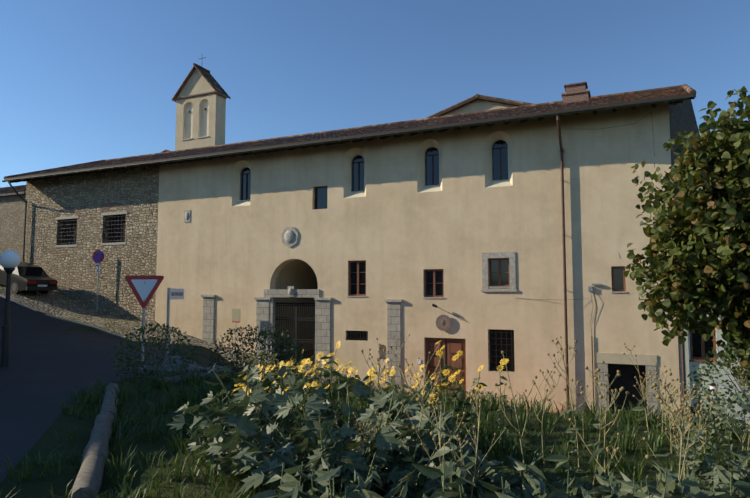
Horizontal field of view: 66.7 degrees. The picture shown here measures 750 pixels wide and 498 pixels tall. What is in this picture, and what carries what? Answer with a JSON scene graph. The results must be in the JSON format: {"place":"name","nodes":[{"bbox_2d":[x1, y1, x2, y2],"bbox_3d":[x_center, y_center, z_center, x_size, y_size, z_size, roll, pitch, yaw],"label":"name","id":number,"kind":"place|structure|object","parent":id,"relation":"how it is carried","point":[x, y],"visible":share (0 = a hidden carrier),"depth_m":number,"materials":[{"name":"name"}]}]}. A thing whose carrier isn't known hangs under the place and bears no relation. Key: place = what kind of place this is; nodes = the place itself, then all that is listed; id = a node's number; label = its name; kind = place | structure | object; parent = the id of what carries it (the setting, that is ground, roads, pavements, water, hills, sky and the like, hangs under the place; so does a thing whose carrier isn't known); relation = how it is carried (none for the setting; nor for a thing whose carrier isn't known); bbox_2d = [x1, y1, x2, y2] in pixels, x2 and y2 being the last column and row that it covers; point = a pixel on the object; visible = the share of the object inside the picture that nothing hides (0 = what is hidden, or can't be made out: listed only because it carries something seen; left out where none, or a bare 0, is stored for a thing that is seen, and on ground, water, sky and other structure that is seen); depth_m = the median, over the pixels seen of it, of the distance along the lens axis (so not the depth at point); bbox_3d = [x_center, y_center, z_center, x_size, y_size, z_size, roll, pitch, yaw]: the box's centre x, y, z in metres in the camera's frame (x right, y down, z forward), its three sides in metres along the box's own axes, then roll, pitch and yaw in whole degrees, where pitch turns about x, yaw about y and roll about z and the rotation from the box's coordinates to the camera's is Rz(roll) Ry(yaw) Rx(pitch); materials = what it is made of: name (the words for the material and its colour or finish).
{"place":"outdoors","nodes":[
{"label":"outdoors","id":0,"kind":"place"},
{"bbox_2d":[0,296,256,483],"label":"road asphalt","id":1,"kind":"structure","parent":0,"point":[50,358],"depth_m":13.36,"materials":[{"name":"grey asphalt"}]},
{"bbox_2d":[0,292,749,497],"bbox_3d":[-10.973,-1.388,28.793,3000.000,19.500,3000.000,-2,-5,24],"label":"terrain","id":2,"kind":"structure","parent":0,"point":[34,486],"depth_m":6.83,"materials":[{"name":"green plant"}]},
{"bbox_2d":[0,250,20,367],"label":"street lamp","id":3,"kind":"object","parent":2,"relation":"on","point":[10,260],"visible":0.98,"depth_m":13.56,"materials":[{"name":"white"}]},
{"bbox_2d":[0,185,25,261],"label":"building wing","id":4,"kind":"structure","parent":2,"relation":"on","point":[12,209],"depth_m":34.09,"materials":[{"name":"beige paint"}]},
{"bbox_2d":[71,372,212,497],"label":"log rail","id":5,"kind":"object","parent":2,"relation":"on","point":[92,462],"visible":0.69,"depth_m":6.12,"materials":[{"name":"brown wood"}]},
{"bbox_2d":[125,275,163,361],"bbox_3d":[-5.746,1.920,14.150,0.926,2.520,0.136,0,-4,-6],"label":"yield sign","id":6,"kind":"object","parent":2,"relation":"on","point":[144,288],"visible":0.92,"depth_m":14.16,"materials":[{"name":"red"}]},
{"bbox_2d":[166,288,183,355],"bbox_3d":[-5.172,2.166,14.718,0.066,2.320,0.964,0,-4,3],"label":"street name sign","id":7,"kind":"object","parent":2,"relation":"on","point":[172,294],"visible":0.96,"depth_m":14.41,"materials":[{"name":"metal"}]},
{"bbox_2d":[0,284,351,385],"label":"pavement cobbles","id":8,"kind":"object","parent":2,"relation":"on","point":[63,307],"visible":0.46,"depth_m":27.37,"materials":[{"name":"grey stone"}]},
{"bbox_2d":[0,262,57,293],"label":"saloon car","id":9,"kind":"object","parent":8,"relation":"on","point":[26,276],"visible":0.9,"depth_m":29.44,"materials":[{"name":"grey paint"}]},
{"bbox_2d":[92,250,103,310],"bbox_3d":[-14.497,1.800,29.781,0.680,3.488,0.082,-1,-4,9],"label":"no parking sign","id":10,"kind":"object","parent":8,"relation":"on","point":[98,256],"visible":0.98,"depth_m":29.82,"materials":[{"name":"blue"}]},
{"bbox_2d":[138,354,228,381],"bbox_3d":[-4.212,2.742,12.637,2.035,0.821,1.057,0,-4,-3],"label":"shrub","id":11,"kind":"object","parent":2,"relation":"on","point":[168,368],"visible":0.38,"depth_m":12.39,"materials":[{"name":"green plant"}]},
{"bbox_2d":[166,359,508,497],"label":"leafy plant","id":12,"kind":"object","parent":2,"relation":"on","point":[257,464],"visible":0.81,"depth_m":5.37,"materials":[{"name":"green plant"}]},
{"bbox_2d":[24,100,699,423],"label":"building facade","id":13,"kind":"structure","parent":2,"relation":"on","point":[384,241],"depth_m":23.20,"materials":[{"name":"paint"}]},
{"bbox_2d":[2,93,694,405],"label":"gutter downpipes","id":14,"kind":"object","parent":13,"relation":"attached to","point":[636,103],"visible":0.98,"depth_m":21.53,"materials":[{"name":"copper"}]},
{"bbox_2d":[4,84,696,183],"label":"roof","id":15,"kind":"structure","parent":13,"relation":"on","point":[593,100],"depth_m":26.55,"materials":[{"name":"tile"}]},
{"bbox_2d":[172,57,230,150],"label":"bell gable","id":16,"kind":"structure","parent":15,"relation":"attached to","point":[201,95],"depth_m":36.10,"materials":[{"name":"paint"}]},
{"bbox_2d":[160,94,532,152],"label":"gables","id":17,"kind":"object","parent":15,"relation":"on","point":[476,102],"visible":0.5,"depth_m":30.21,"materials":[{"name":"paint"}]},
{"bbox_2d":[561,82,590,103],"bbox_3d":[8.927,-6.755,25.276,1.170,1.204,0.920,-2,-5,24],"label":"chimney","id":18,"kind":"object","parent":15,"relation":"on","point":[576,92],"visible":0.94,"depth_m":24.95,"materials":[{"name":"brick"}]},
{"bbox_2d":[232,112,654,398],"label":"facade fittings","id":19,"kind":"object","parent":13,"relation":"attached to","point":[443,322],"visible":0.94,"depth_m":22.25,"materials":[{"name":"grey metal"}]},
{"bbox_2d":[217,340,508,443],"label":"yellow flowers","id":20,"kind":"object","parent":2,"relation":"on","point":[336,373],"visible":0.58,"depth_m":7.71,"materials":[{"name":"yellow plant"}]},
{"bbox_2d":[110,321,749,497],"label":"shrubs","id":21,"kind":"object","parent":2,"relation":"on","point":[721,416],"visible":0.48,"depth_m":11.16,"materials":[{"name":"green plant"}]},
{"bbox_2d":[251,435,749,497],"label":"undergrowth plants","id":22,"kind":"object","parent":2,"relation":"on","point":[690,486],"visible":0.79,"depth_m":4.24,"materials":[{"name":"green plant"}]},
{"bbox_2d":[472,396,574,413],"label":"terrace","id":23,"kind":"structure","parent":2,"relation":"on","point":[554,411],"depth_m":18.67,"materials":[{"name":"ceramic"}]},
{"bbox_2d":[351,334,749,497],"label":"tall weeds","id":24,"kind":"object","parent":2,"relation":"on","point":[678,412],"visible":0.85,"depth_m":5.21,"materials":[{"name":"green plant"}]},
{"bbox_2d":[618,86,749,385],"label":"linden tree","id":25,"kind":"object","parent":2,"relation":"on","point":[706,260],"visible":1,"depth_m":8.65,"materials":[{"name":"green plant"}]},
{"bbox_2d":[678,308,749,430],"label":"house","id":26,"kind":"structure","parent":2,"relation":"on","point":[695,347],"depth_m":18.83,"materials":[{"name":"grey paint"}]},
{"bbox_2d":[0,0,749,262],"label":"sky","id":27,"kind":"structure","parent":0,"point":[82,81],"materials":[{"name":"blue"}]}
]}

